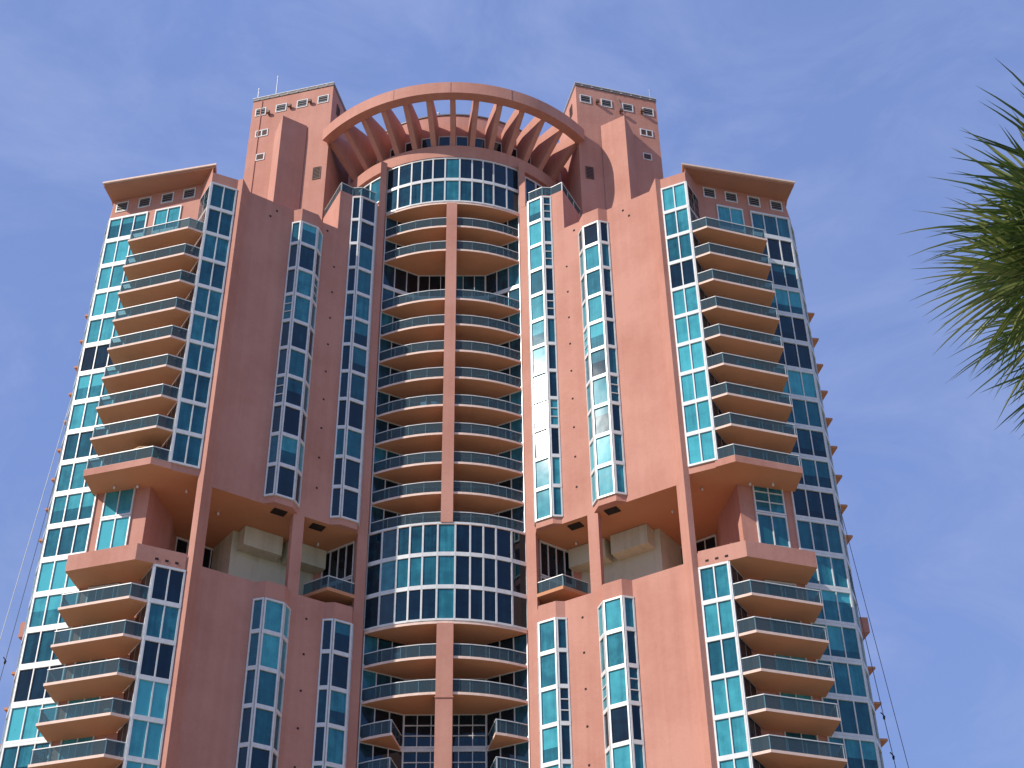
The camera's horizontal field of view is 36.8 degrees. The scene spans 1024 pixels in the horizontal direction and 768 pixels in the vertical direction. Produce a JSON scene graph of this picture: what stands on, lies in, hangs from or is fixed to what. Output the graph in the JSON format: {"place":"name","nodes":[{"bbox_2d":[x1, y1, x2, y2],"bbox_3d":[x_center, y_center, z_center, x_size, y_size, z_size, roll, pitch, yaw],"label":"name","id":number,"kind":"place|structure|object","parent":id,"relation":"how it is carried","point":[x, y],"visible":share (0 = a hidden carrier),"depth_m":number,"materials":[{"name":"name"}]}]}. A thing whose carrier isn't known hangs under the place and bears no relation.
{"place":"outdoors","nodes":[
{"label":"outdoors","id":0,"kind":"place"},
{"bbox_2d":[0,0,1023,767],"label":"sky","id":1,"kind":"structure","parent":0,"point":[858,104],"materials":[{"name":"blue"}]},
{"label":"ground","id":2,"kind":"structure","parent":0,"visible":0},
{"bbox_2d":[0,76,887,767],"bbox_3d":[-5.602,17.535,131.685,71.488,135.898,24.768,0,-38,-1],"label":"condominium tower","id":3,"kind":"structure","parent":2,"relation":"on","point":[584,510],"depth_m":132.35,"materials":[{"name":"pink paint"}]},
{"bbox_2d":[0,478,55,679],"bbox_3d":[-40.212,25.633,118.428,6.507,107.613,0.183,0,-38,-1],"label":"rope","id":4,"kind":"object","parent":3,"relation":"hanging from","point":[5,661],"visible":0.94,"depth_m":125.35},
{"bbox_2d":[0,388,74,639],"bbox_3d":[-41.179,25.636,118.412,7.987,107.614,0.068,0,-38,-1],"label":"rope","id":5,"kind":"object","parent":3,"relation":"hanging from","point":[36,516],"depth_m":129.49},
{"bbox_2d":[37,746,53,762],"bbox_3d":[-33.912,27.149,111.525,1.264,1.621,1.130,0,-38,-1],"label":"potted plant","id":6,"kind":"object","parent":3,"relation":"on","point":[43,760],"visible":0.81,"depth_m":111.58,"materials":[{"name":"green plant"}]},
{"bbox_2d":[104,708,115,712],"bbox_3d":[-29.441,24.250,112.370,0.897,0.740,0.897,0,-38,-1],"label":"round table","id":7,"kind":"object","parent":3,"relation":"on","point":[109,710],"visible":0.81,"depth_m":112.42,"materials":[{"name":"white metal"}]},
{"bbox_2d":[118,666,128,673],"bbox_3d":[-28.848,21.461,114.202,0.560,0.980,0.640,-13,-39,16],"label":"balcony chair","id":8,"kind":"object","parent":3,"relation":"on","point":[121,669],"visible":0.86,"depth_m":114.11,"materials":[{"name":"fabric"}]},
{"bbox_2d":[132,446,158,458],"bbox_3d":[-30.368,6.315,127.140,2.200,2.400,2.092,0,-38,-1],"label":"parasol","id":9,"kind":"object","parent":3,"relation":"on","point":[141,454],"visible":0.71,"depth_m":127.98,"materials":[{"name":"fabric"}]},
{"bbox_2d":[154,448,165,459],"bbox_3d":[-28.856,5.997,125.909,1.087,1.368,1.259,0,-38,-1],"label":"potted plant","id":10,"kind":"object","parent":3,"relation":"on","point":[162,455],"visible":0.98,"depth_m":125.89,"materials":[{"name":"green plant"}]},
{"bbox_2d":[181,275,191,281],"bbox_3d":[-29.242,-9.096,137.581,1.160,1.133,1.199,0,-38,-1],"label":"potted plant","id":11,"kind":"object","parent":3,"relation":"on","point":[186,279],"visible":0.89,"depth_m":137.50,"materials":[{"name":"green plant"}]},
{"bbox_2d":[236,581,290,767],"bbox_3d":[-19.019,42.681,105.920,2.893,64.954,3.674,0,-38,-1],"label":"bay window","id":12,"kind":"structure","parent":3,"relation":"in","point":[263,693],"depth_m":119.57,"materials":[{"name":"blue glass"}]},
{"bbox_2d":[264,209,322,513],"bbox_3d":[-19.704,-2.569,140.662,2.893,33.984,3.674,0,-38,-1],"label":"bay window","id":13,"kind":"structure","parent":3,"relation":"in","point":[284,470],"depth_m":138.36,"materials":[{"name":"blue glass"}]},
{"bbox_2d":[312,602,353,767],"bbox_3d":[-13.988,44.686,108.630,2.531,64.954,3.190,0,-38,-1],"label":"bay window","id":14,"kind":"structure","parent":3,"relation":"in","point":[336,649],"depth_m":122.79,"materials":[{"name":"blue glass"}]},
{"bbox_2d":[330,195,377,532],"bbox_3d":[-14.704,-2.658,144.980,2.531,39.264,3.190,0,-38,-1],"label":"bay window","id":15,"kind":"structure","parent":3,"relation":"in","point":[345,508],"depth_m":142.44,"materials":[{"name":"blue glass"}]},
{"bbox_2d":[394,652,402,659],"bbox_3d":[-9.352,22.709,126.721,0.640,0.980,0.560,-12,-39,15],"label":"balcony chair","id":16,"kind":"object","parent":3,"relation":"on","point":[396,655],"visible":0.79,"depth_m":126.64,"materials":[{"name":"white metal"}]},
{"bbox_2d":[526,195,562,531],"bbox_3d":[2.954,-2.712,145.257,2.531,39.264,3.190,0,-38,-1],"label":"bay window","id":17,"kind":"structure","parent":3,"relation":"in","point":[546,448],"depth_m":142.70,"materials":[{"name":"glass"}]},
{"bbox_2d":[537,601,572,767],"bbox_3d":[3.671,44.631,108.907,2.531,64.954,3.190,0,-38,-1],"label":"bay window","id":18,"kind":"structure","parent":3,"relation":"in","point":[555,737],"depth_m":123.00,"materials":[{"name":"teal glass"}]},
{"bbox_2d":[578,208,626,512],"bbox_3d":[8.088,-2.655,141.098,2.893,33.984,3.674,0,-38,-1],"label":"bay window","id":19,"kind":"structure","parent":3,"relation":"in","point":[605,431],"depth_m":138.77,"materials":[{"name":"blue glass"}]},
{"bbox_2d":[597,579,645,767],"bbox_3d":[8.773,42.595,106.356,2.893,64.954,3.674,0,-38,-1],"label":"bay window","id":20,"kind":"structure","parent":3,"relation":"in","point":[619,663],"depth_m":119.92,"materials":[{"name":"blue glass"}]},
{"bbox_2d":[849,570,895,767],"bbox_3d":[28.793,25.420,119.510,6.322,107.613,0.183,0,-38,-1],"label":"rope","id":21,"kind":"object","parent":3,"relation":"hanging from","point":[893,756],"visible":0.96,"depth_m":120.78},
{"bbox_2d":[839,505,908,767],"bbox_3d":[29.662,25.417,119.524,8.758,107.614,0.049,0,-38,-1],"label":"rope","id":22,"kind":"object","parent":3,"relation":"hanging from","point":[874,639],"visible":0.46,"depth_m":123.18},
{"bbox_2d":[898,57,1023,435],"bbox_3d":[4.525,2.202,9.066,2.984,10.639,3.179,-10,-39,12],"label":"palm tree","id":23,"kind":"object","parent":2,"relation":"on","point":[1006,235],"visible":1,"depth_m":11.56,"materials":[{"name":"green plant"}]}
]}

